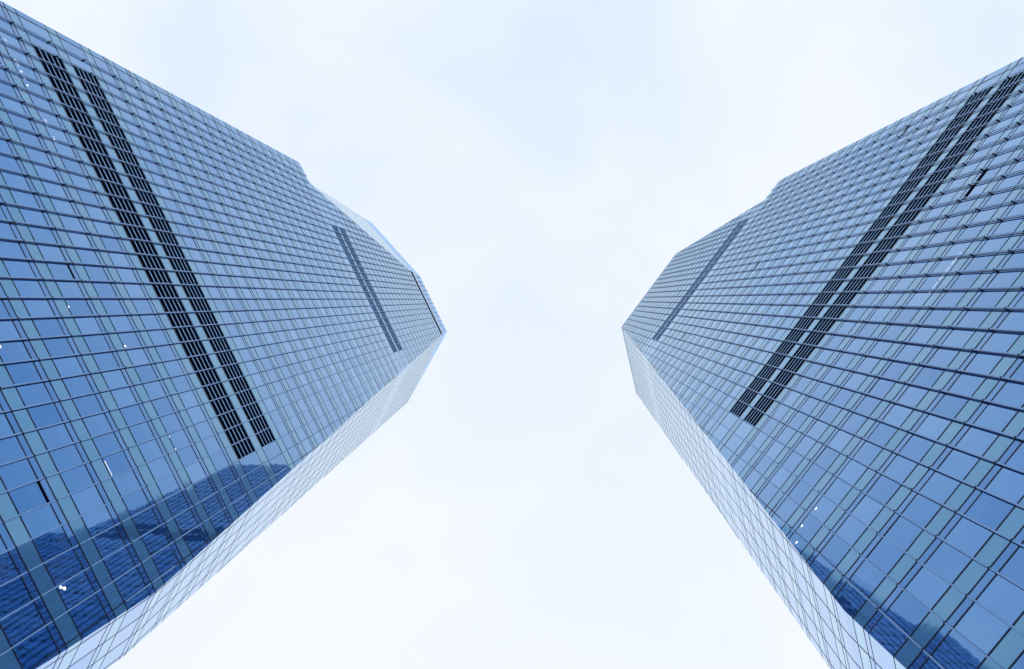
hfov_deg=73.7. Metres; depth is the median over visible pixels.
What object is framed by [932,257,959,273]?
window
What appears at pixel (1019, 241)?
narrow window
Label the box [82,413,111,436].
window
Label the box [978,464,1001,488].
narrow window
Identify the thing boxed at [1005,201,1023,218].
window
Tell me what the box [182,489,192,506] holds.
narrow window
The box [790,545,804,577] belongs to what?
facet window
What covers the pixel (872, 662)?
facet window
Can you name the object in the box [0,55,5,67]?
narrow window
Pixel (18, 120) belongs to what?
window
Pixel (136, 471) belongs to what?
narrow window
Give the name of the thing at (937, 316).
window
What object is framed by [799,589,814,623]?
facet window
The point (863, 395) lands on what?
narrow window
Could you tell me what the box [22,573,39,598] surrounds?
narrow window
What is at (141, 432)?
window
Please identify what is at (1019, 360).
narrow window
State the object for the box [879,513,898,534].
narrow window
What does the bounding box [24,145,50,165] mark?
window
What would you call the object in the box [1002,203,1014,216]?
narrow window
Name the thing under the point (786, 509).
window
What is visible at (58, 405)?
narrow window
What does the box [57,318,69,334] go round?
narrow window
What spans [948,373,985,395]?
window
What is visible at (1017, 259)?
window
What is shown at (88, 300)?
narrow window
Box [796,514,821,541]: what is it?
window
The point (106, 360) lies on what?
window
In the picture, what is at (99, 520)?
window
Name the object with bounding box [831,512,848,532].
narrow window
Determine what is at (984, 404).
narrow window
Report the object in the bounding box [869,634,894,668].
facet window
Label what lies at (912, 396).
window
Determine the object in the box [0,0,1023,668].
sky
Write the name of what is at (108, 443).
window
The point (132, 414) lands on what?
window
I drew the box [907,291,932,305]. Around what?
window
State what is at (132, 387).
narrow window
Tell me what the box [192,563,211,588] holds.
facet window
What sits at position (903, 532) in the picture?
window
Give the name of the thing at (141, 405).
narrow window
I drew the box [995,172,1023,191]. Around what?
window
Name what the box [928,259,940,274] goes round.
narrow window
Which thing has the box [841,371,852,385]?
narrow window
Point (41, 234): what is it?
window
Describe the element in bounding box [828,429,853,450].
window
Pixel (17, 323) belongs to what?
narrow window
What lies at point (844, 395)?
window
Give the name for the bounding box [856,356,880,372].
window
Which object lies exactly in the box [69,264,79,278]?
narrow window
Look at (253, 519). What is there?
facet window
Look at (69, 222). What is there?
window
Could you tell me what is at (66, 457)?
window
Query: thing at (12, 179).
window
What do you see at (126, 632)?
facet window
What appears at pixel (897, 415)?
window
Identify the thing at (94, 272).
window
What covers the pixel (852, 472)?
window
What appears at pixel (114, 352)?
narrow window
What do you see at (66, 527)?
narrow window
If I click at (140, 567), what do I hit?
narrow window
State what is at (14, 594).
window
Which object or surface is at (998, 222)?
narrow window
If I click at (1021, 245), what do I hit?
window
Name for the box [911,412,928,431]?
narrow window
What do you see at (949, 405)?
window
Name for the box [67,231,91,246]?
window
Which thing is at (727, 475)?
building facade
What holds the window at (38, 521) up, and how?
in the glass tower at (220, 341)
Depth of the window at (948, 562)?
33.88 m
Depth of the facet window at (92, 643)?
40.80 m
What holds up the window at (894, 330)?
in the glass tower at (826, 357)
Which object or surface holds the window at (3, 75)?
in the glass tower at (220, 341)
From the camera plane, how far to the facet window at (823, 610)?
42.73 m
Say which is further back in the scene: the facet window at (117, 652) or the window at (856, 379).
the window at (856, 379)
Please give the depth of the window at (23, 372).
44.47 m
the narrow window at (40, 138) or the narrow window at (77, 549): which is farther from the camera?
the narrow window at (40, 138)
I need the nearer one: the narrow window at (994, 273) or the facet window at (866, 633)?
the facet window at (866, 633)
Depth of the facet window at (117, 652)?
45.26 m
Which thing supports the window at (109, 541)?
in the glass tower at (220, 341)
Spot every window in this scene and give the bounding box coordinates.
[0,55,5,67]
[0,67,10,83]
[0,80,17,99]
[0,94,26,116]
[0,123,8,138]
[0,138,11,155]
[0,154,21,173]
[0,170,30,191]
[0,203,11,221]
[0,207,5,218]
[0,221,15,238]
[0,240,25,257]
[0,285,5,295]
[0,299,9,317]
[0,320,19,339]
[0,341,30,361]
[0,390,9,410]
[0,413,13,436]
[0,436,25,463]
[0,458,36,489]
[0,523,14,548]
[0,537,6,552]
[0,551,18,584]
[0,577,31,618]
[0,602,44,645]
[2,259,34,276]
[2,299,15,316]
[4,69,13,84]
[5,361,41,383]
[6,110,33,132]
[6,412,20,432]
[7,140,17,156]
[9,188,38,208]
[9,482,46,513]
[9,548,26,573]
[10,223,21,238]
[12,85,22,100]
[12,279,44,296]
[13,319,26,337]
[13,627,57,668]
[15,128,42,149]
[16,158,26,174]
[16,382,51,405]
[17,434,32,455]
[19,16,52,43]
[19,207,47,225]
[19,242,31,258]
[21,102,30,117]
[21,504,59,537]
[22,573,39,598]
[23,299,54,316]
[23,340,36,358]
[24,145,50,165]
[24,175,35,190]
[26,31,59,57]
[27,403,62,427]
[28,225,56,244]
[28,456,43,478]
[29,119,38,133]
[29,261,40,277]
[32,162,58,182]
[33,193,44,208]
[33,318,64,336]
[33,526,71,561]
[34,361,47,379]
[35,597,51,623]
[37,135,46,150]
[37,244,65,260]
[37,654,58,668]
[38,280,50,296]
[38,423,72,449]
[40,479,54,501]
[41,179,66,198]
[42,211,52,227]
[43,337,73,356]
[44,381,57,400]
[45,151,55,165]
[45,549,82,585]
[46,262,72,278]
[46,662,54,668]
[47,622,64,647]
[48,299,59,315]
[49,444,83,471]
[50,197,74,215]
[51,229,61,243]
[51,501,66,523]
[53,356,83,376]
[53,657,62,668]
[54,168,63,183]
[54,401,67,420]
[56,281,83,296]
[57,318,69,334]
[57,572,93,608]
[58,214,83,230]
[60,246,70,261]
[60,465,93,492]
[62,185,71,198]
[63,375,92,396]
[63,523,77,546]
[65,299,92,314]
[65,422,78,441]
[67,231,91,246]
[67,337,78,353]
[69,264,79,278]
[69,594,105,632]
[69,648,96,668]
[70,201,79,214]
[70,627,106,665]
[71,485,103,514]
[73,394,102,416]
[74,317,100,333]
[74,546,88,568]
[75,248,99,263]
[75,442,88,461]
[76,355,87,372]
[77,281,88,296]
[78,217,87,231]
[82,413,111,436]
[82,506,114,536]
[83,334,109,351]
[84,265,108,280]
[85,568,99,590]
[86,299,96,313]
[86,374,97,391]
[86,463,98,482]
[87,234,95,247]
[92,282,116,296]
[92,352,118,370]
[92,432,121,455]
[93,526,124,557]
[95,316,105,331]
[96,393,107,410]
[96,483,109,503]
[97,590,111,612]
[100,638,128,668]
[101,369,127,388]
[103,266,112,280]
[103,451,130,475]
[104,334,114,349]
[104,547,134,578]
[105,412,116,429]
[106,503,119,523]
[108,619,138,651]
[109,315,132,330]
[111,387,136,406]
[113,351,123,366]
[113,470,140,495]
[114,430,126,448]
[115,567,144,600]
[116,523,129,543]
[117,599,148,632]
[120,404,144,424]
[121,368,131,384]
[122,488,149,515]
[124,449,135,467]
[127,544,139,564]
[129,422,153,443]
[130,386,140,401]
[132,507,159,535]
[133,468,144,485]
[136,331,144,345]
[137,564,149,584]
[137,609,161,640]
[138,439,162,461]
[139,403,149,419]
[142,526,168,554]
[143,380,165,398]
[143,486,154,504]
[146,591,170,622]
[147,420,157,436]
[147,456,171,479]
[152,505,163,523]
[152,545,177,573]
[156,438,166,454]
[156,474,179,498]
[156,573,179,602]
[161,524,172,542]
[165,455,175,471]
[165,491,188,515]
[168,584,188,611]
[171,542,181,560]
[173,472,183,489]
[175,509,197,533]
[175,568,196,595]
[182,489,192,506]
[184,526,206,551]
[184,551,204,577]
[191,506,200,523]
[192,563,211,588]
[199,524,209,540]
[200,548,218,572]
[209,532,226,555]
[228,537,247,561]
[234,523,254,548]
[239,452,261,473]
[241,509,261,534]
[248,497,267,520]
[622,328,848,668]
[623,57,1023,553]
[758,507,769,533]
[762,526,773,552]
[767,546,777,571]
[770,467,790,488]
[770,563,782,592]
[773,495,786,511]
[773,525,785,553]
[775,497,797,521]
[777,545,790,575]
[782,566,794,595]
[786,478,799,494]
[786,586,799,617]
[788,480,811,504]
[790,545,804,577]
[792,512,807,529]
[794,566,809,600]
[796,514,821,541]
[799,461,812,478]
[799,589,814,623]
[801,463,825,486]
[804,611,819,646]
[806,494,821,511]
[807,552,816,564]
[810,496,836,522]
[810,555,832,581]
[810,569,827,606]
[812,445,825,460]
[815,447,839,468]
[815,593,832,631]
[816,532,832,551]
[819,404,841,422]
[820,535,849,566]
[820,617,838,657]
[821,476,835,493]
[824,478,851,503]
[825,428,838,443]
[826,642,840,668]
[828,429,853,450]
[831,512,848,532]
[831,578,845,596]
[832,388,854,406]
[835,457,850,475]
[835,515,866,546]
[835,582,866,616]
[835,599,848,633]
[838,411,851,426]
[839,459,867,484]
[840,625,854,660]
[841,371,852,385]
[841,412,867,433]
[844,372,867,389]
[844,611,856,641]
[845,556,863,578]
[846,652,856,668]
[847,492,864,512]
[849,560,884,596]
[850,439,864,456]
[850,637,862,668]
[851,394,864,409]
[851,495,883,524]
[853,356,865,369]
[853,441,882,465]
[855,395,881,415]
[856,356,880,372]
[862,535,880,556]
[863,472,880,492]
[864,421,879,438]
[864,610,882,631]
[864,630,873,659]
[865,340,877,353]
[865,377,878,392]
[866,538,903,574]
[867,475,900,503]
[868,378,895,397]
[868,422,897,445]
[869,340,893,356]
[869,615,907,655]
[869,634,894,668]
[870,658,875,668]
[878,324,890,337]
[878,360,892,375]
[879,402,893,419]
[879,453,895,471]
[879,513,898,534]
[880,586,901,611]
[881,324,906,339]
[882,361,909,379]
[882,404,912,426]
[883,455,917,482]
[884,516,922,550]
[885,591,928,634]
[890,308,902,321]
[892,343,905,357]
[893,384,908,400]
[894,308,919,323]
[895,343,923,360]
[895,433,911,451]
[897,385,928,406]
[897,491,915,512]
[899,434,933,460]
[899,562,921,587]
[902,494,941,526]
[903,292,915,304]
[905,326,918,340]
[905,566,949,608]
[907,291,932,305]
[908,365,923,382]
[909,326,937,342]
[909,652,927,668]
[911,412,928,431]
[912,366,943,386]
[914,469,934,490]
[916,275,928,290]
[916,414,951,439]
[918,274,946,290]
[919,308,932,323]
[919,471,959,503]
[919,538,941,563]
[921,658,941,668]
[923,309,952,324]
[923,347,937,363]
[924,624,950,653]
[925,541,971,582]
[927,347,959,366]
[927,392,944,410]
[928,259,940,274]
[931,393,967,417]
[931,630,984,668]
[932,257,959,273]
[932,291,946,305]
[932,447,951,467]
[935,291,966,307]
[937,328,952,344]
[938,449,979,479]
[938,513,960,538]
[941,243,953,256]
[942,328,975,346]
[943,372,960,390]
[945,240,972,257]
[945,517,992,556]
[946,273,960,287]
[947,597,972,626]
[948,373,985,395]
[949,424,969,445]
[951,272,981,289]
[952,309,967,325]
[954,226,966,241]
[954,602,1009,654]
[955,426,998,455]
[956,223,985,241]
[957,309,990,328]
[958,489,981,513]
[959,351,976,369]
[960,256,973,270]
[965,254,995,271]
[965,352,1002,373]
[965,492,1014,529]
[966,210,978,225]
[967,290,982,306]
[968,402,987,422]
[969,206,999,224]
[969,569,995,598]
[972,290,1006,308]
[974,238,987,254]
[974,404,1017,431]
[975,331,993,348]
[976,235,1009,254]
[976,574,1023,624]
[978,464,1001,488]
[979,194,991,208]
[981,331,1020,351]
[982,271,997,286]
[984,188,1013,207]
[985,380,1006,400]
[985,467,1023,502]
[987,270,1022,288]
[988,220,1001,236]
[990,217,1023,236]
[991,542,1018,570]
[992,310,1009,327]
[992,381,1023,406]
[993,177,1004,189]
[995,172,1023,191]
[997,252,1012,267]
[998,310,1023,331]
[998,439,1021,463]
[999,546,1023,586]
[1001,251,1023,269]
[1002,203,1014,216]
[1004,160,1017,175]
[1004,357,1023,377]
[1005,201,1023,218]
[1006,442,1023,470]
[1008,159,1023,174]
[1008,289,1023,306]
[1010,361,1023,379]
[1010,653,1023,668]
[1012,234,1023,250]
[1014,295,1023,306]
[1014,527,1023,542]
[1015,189,1023,201]
[1015,240,1023,250]
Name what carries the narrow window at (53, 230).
in the glass tower at (220, 341)
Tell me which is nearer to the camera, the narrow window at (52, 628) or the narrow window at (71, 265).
the narrow window at (52, 628)
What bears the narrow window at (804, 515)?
in the glass tower at (826, 357)
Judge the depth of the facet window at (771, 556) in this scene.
55.32 m
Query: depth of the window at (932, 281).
53.70 m
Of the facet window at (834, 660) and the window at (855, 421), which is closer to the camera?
the facet window at (834, 660)
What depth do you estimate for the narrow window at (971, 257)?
50.90 m
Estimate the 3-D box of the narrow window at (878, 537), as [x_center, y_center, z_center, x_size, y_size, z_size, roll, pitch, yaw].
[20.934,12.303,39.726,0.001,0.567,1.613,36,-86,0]
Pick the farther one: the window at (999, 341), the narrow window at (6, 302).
the narrow window at (6, 302)
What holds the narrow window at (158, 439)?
in the glass tower at (220, 341)
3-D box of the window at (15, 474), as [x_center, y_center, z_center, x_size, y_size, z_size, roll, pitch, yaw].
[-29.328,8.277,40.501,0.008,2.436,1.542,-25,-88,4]
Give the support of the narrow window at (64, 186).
in the glass tower at (220, 341)
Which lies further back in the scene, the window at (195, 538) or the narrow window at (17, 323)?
the window at (195, 538)
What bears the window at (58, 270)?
in the glass tower at (220, 341)
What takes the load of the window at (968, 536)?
in the glass tower at (826, 357)
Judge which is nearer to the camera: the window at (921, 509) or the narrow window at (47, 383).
the window at (921, 509)
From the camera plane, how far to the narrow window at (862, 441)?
47.79 m
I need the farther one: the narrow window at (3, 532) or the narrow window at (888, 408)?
the narrow window at (888, 408)
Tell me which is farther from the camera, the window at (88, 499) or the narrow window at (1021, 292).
the window at (88, 499)
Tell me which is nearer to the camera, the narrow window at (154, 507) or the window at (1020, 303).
the window at (1020, 303)
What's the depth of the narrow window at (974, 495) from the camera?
35.22 m
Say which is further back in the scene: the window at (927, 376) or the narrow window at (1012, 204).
the narrow window at (1012, 204)
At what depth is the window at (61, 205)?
56.70 m
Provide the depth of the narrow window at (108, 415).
50.36 m
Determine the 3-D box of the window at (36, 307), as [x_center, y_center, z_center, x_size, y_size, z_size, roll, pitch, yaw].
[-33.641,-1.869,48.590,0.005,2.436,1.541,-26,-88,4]
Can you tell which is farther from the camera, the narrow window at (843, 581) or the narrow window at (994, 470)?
the narrow window at (843, 581)
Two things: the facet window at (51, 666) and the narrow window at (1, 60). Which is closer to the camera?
the facet window at (51, 666)
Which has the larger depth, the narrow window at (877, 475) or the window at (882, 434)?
the window at (882, 434)
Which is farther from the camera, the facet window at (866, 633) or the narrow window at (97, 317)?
the narrow window at (97, 317)
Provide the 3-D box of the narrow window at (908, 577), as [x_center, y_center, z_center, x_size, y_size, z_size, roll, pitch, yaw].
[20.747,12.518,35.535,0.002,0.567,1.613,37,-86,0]
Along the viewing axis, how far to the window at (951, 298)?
49.62 m
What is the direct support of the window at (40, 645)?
in the glass tower at (220, 341)
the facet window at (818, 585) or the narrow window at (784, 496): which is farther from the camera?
the narrow window at (784, 496)
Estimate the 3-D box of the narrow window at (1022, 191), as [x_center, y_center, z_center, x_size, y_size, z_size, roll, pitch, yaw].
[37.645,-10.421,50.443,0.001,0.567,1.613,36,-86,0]
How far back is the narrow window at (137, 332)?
58.57 m
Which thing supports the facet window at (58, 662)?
in the glass tower at (220, 341)
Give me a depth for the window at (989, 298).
45.37 m
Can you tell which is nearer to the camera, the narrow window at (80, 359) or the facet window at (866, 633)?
the facet window at (866, 633)
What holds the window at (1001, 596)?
in the glass tower at (826, 357)
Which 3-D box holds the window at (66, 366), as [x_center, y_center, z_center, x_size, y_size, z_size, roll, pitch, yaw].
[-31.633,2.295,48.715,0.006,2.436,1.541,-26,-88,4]
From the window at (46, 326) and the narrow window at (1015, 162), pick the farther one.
the narrow window at (1015, 162)
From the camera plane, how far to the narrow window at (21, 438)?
41.96 m
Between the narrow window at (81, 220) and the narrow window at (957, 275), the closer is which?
the narrow window at (957, 275)
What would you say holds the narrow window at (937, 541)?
in the glass tower at (826, 357)
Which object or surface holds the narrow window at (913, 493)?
in the glass tower at (826, 357)
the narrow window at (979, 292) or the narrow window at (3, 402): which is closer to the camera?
the narrow window at (3, 402)
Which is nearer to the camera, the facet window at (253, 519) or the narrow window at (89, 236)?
the narrow window at (89, 236)
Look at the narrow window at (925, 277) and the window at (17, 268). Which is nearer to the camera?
the window at (17, 268)
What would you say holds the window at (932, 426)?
in the glass tower at (826, 357)
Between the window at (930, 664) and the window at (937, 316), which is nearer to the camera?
the window at (930, 664)
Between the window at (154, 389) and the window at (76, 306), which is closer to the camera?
the window at (76, 306)
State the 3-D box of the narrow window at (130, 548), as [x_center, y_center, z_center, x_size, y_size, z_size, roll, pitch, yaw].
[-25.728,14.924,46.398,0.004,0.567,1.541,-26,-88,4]
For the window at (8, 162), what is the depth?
52.72 m
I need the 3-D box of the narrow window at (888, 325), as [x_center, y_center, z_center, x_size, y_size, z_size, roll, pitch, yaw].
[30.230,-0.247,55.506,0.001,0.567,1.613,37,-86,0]
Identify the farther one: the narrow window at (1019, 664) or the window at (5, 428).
the window at (5, 428)
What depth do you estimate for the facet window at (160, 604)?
49.29 m
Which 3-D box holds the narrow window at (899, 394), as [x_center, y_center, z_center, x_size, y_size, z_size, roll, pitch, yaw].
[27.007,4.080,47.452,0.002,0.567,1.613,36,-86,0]
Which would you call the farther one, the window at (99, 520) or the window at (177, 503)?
the window at (177, 503)
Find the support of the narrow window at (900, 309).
in the glass tower at (826, 357)
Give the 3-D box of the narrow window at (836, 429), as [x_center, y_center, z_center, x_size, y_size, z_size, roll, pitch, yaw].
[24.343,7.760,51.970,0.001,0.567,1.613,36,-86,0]
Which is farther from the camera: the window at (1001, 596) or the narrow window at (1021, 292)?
the narrow window at (1021, 292)
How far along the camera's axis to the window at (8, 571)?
37.14 m
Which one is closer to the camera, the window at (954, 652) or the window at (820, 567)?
the window at (954, 652)
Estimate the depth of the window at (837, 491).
46.47 m
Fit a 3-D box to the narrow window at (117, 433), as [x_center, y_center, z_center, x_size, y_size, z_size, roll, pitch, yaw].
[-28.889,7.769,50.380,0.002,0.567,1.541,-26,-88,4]
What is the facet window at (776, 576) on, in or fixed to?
in the glass tower at (826, 357)
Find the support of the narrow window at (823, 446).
in the glass tower at (826, 357)
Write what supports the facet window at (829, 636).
in the glass tower at (826, 357)
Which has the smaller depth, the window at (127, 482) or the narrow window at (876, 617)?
the narrow window at (876, 617)
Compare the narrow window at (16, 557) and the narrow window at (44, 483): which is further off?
the narrow window at (44, 483)
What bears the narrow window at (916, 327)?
in the glass tower at (826, 357)
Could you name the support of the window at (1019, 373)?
in the glass tower at (826, 357)
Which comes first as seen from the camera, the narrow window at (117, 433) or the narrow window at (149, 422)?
the narrow window at (117, 433)
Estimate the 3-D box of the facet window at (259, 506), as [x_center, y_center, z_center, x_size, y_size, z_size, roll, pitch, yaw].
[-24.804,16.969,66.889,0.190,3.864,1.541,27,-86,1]
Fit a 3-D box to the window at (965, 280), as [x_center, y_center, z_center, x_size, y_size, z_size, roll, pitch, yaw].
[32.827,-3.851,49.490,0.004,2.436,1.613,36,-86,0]
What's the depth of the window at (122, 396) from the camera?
52.95 m
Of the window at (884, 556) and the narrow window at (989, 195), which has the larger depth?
the narrow window at (989, 195)
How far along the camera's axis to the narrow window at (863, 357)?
55.75 m
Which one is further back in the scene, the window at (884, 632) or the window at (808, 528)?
the window at (808, 528)
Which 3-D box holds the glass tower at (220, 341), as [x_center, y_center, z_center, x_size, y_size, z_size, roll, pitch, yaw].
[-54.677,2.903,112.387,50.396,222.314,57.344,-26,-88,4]
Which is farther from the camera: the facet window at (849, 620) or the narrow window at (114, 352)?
the narrow window at (114, 352)
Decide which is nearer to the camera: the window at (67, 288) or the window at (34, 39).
the window at (67, 288)
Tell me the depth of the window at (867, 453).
46.26 m
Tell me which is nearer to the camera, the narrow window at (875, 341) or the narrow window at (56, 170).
the narrow window at (875, 341)
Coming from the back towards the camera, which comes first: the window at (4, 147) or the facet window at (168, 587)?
the window at (4, 147)
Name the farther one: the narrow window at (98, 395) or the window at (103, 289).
the window at (103, 289)
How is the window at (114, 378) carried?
in the glass tower at (220, 341)
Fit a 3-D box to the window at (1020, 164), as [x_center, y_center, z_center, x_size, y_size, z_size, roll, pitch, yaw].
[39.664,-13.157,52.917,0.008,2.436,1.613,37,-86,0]
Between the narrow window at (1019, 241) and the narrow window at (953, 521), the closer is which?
the narrow window at (953, 521)
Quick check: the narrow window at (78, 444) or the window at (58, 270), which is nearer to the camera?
the narrow window at (78, 444)
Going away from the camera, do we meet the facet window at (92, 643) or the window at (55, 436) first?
the facet window at (92, 643)
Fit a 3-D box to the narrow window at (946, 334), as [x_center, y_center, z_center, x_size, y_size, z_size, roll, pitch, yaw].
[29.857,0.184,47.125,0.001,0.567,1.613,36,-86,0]
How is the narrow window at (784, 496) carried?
in the glass tower at (826, 357)
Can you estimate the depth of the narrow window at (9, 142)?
53.91 m
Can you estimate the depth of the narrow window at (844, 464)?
47.91 m
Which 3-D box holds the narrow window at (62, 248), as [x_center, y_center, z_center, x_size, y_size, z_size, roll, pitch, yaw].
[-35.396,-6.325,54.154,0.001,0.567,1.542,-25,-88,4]
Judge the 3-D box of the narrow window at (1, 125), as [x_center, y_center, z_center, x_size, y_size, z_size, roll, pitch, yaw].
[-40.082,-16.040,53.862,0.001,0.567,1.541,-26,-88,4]
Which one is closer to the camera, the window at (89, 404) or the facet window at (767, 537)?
the window at (89, 404)
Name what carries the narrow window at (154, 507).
in the glass tower at (220, 341)
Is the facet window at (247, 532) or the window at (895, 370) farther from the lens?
the facet window at (247, 532)
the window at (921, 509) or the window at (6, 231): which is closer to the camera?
the window at (921, 509)
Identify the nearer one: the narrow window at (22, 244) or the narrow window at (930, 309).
the narrow window at (22, 244)
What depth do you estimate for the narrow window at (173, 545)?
50.63 m
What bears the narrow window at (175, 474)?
in the glass tower at (220, 341)
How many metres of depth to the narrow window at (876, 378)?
51.66 m
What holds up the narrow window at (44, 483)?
in the glass tower at (220, 341)
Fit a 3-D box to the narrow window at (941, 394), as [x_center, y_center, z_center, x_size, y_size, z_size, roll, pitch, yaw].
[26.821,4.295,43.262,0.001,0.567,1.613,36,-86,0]
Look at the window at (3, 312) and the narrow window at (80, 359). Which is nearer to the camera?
the window at (3, 312)
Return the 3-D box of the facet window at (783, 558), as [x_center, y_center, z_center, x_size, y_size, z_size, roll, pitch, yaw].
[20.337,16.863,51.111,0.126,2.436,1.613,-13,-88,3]
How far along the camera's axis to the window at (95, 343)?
52.83 m
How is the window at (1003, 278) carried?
in the glass tower at (826, 357)
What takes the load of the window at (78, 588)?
in the glass tower at (220, 341)
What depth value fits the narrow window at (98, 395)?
50.32 m
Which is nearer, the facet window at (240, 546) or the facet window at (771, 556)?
the facet window at (771, 556)
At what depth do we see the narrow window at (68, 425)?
46.15 m
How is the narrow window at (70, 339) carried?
in the glass tower at (220, 341)
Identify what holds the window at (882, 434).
in the glass tower at (826, 357)
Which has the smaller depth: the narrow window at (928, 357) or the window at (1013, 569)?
the window at (1013, 569)
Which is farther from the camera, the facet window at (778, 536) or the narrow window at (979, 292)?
the facet window at (778, 536)
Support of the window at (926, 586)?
in the glass tower at (826, 357)
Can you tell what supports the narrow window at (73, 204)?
in the glass tower at (220, 341)
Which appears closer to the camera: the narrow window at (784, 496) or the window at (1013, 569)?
the window at (1013, 569)
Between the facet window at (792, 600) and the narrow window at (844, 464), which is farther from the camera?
the facet window at (792, 600)
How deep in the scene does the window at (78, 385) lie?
48.74 m
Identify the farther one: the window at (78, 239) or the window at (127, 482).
the window at (78, 239)
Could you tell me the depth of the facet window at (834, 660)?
43.09 m
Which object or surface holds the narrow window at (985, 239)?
in the glass tower at (826, 357)
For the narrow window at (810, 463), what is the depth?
52.20 m
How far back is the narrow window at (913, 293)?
55.29 m
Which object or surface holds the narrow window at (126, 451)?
in the glass tower at (220, 341)
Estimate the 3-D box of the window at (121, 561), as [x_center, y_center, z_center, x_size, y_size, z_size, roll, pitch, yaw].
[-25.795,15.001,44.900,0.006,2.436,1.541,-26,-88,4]
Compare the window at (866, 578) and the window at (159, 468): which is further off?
the window at (159, 468)
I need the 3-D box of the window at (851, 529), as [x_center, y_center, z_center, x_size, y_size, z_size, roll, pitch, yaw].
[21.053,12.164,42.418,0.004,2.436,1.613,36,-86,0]
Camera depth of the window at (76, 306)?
52.76 m
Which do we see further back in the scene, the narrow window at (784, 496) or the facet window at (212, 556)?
the facet window at (212, 556)
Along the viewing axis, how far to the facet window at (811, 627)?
47.02 m
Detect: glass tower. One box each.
[0,1,446,668]
[622,57,1023,668]
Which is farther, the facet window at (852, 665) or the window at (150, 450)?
the window at (150, 450)
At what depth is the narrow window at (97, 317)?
54.34 m
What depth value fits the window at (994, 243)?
49.25 m
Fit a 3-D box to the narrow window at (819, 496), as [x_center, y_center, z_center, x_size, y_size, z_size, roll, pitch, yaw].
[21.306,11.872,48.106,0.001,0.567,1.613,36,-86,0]
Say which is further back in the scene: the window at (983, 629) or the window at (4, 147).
the window at (4, 147)
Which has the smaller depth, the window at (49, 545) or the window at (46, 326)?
the window at (49, 545)
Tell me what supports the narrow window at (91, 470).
in the glass tower at (220, 341)
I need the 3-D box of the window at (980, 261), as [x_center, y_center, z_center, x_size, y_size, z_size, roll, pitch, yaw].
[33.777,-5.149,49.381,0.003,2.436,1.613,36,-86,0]
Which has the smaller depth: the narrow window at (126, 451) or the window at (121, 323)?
the narrow window at (126, 451)
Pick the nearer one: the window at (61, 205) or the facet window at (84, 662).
the facet window at (84, 662)
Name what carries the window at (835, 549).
in the glass tower at (826, 357)
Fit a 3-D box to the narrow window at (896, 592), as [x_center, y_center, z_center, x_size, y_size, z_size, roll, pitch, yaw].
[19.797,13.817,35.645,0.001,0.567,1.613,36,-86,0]
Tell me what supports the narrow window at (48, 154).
in the glass tower at (220, 341)
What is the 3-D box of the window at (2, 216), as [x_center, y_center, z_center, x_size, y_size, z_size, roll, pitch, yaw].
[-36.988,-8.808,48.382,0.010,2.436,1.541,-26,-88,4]
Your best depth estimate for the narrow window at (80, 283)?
54.25 m
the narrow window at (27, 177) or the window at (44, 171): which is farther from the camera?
the window at (44, 171)
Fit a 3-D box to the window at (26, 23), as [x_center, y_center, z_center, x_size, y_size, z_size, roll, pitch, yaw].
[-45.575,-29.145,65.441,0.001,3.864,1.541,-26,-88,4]
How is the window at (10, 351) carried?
in the glass tower at (220, 341)
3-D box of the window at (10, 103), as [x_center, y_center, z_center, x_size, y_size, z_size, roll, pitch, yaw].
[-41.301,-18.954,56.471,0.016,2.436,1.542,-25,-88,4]
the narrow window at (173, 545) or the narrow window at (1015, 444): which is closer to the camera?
the narrow window at (1015, 444)
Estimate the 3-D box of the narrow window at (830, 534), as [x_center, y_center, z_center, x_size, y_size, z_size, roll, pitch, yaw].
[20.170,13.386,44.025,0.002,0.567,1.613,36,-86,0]
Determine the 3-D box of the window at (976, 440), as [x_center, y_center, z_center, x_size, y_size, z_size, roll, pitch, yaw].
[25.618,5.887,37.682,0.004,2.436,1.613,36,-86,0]
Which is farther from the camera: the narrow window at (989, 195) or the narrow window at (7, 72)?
the narrow window at (7, 72)
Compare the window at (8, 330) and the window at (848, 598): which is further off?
the window at (8, 330)
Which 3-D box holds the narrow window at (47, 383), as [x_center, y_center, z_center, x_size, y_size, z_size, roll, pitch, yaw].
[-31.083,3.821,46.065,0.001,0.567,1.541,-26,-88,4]
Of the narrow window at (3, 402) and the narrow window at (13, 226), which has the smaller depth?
the narrow window at (3, 402)
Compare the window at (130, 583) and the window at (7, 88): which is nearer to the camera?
the window at (130, 583)
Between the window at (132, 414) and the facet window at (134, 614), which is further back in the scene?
the window at (132, 414)
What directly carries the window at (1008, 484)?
in the glass tower at (826, 357)
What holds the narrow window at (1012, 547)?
in the glass tower at (826, 357)
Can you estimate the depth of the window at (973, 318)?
45.49 m
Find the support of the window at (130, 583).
in the glass tower at (220, 341)
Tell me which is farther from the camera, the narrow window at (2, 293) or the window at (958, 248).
the window at (958, 248)
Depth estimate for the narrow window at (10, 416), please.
41.93 m
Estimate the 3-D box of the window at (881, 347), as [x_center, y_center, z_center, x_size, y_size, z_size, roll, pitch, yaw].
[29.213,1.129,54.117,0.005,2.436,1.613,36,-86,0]
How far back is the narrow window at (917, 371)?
47.35 m
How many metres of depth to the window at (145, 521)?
49.02 m
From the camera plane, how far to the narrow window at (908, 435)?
43.50 m
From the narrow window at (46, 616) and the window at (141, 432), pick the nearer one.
the narrow window at (46, 616)
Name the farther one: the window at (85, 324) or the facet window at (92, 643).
the window at (85, 324)

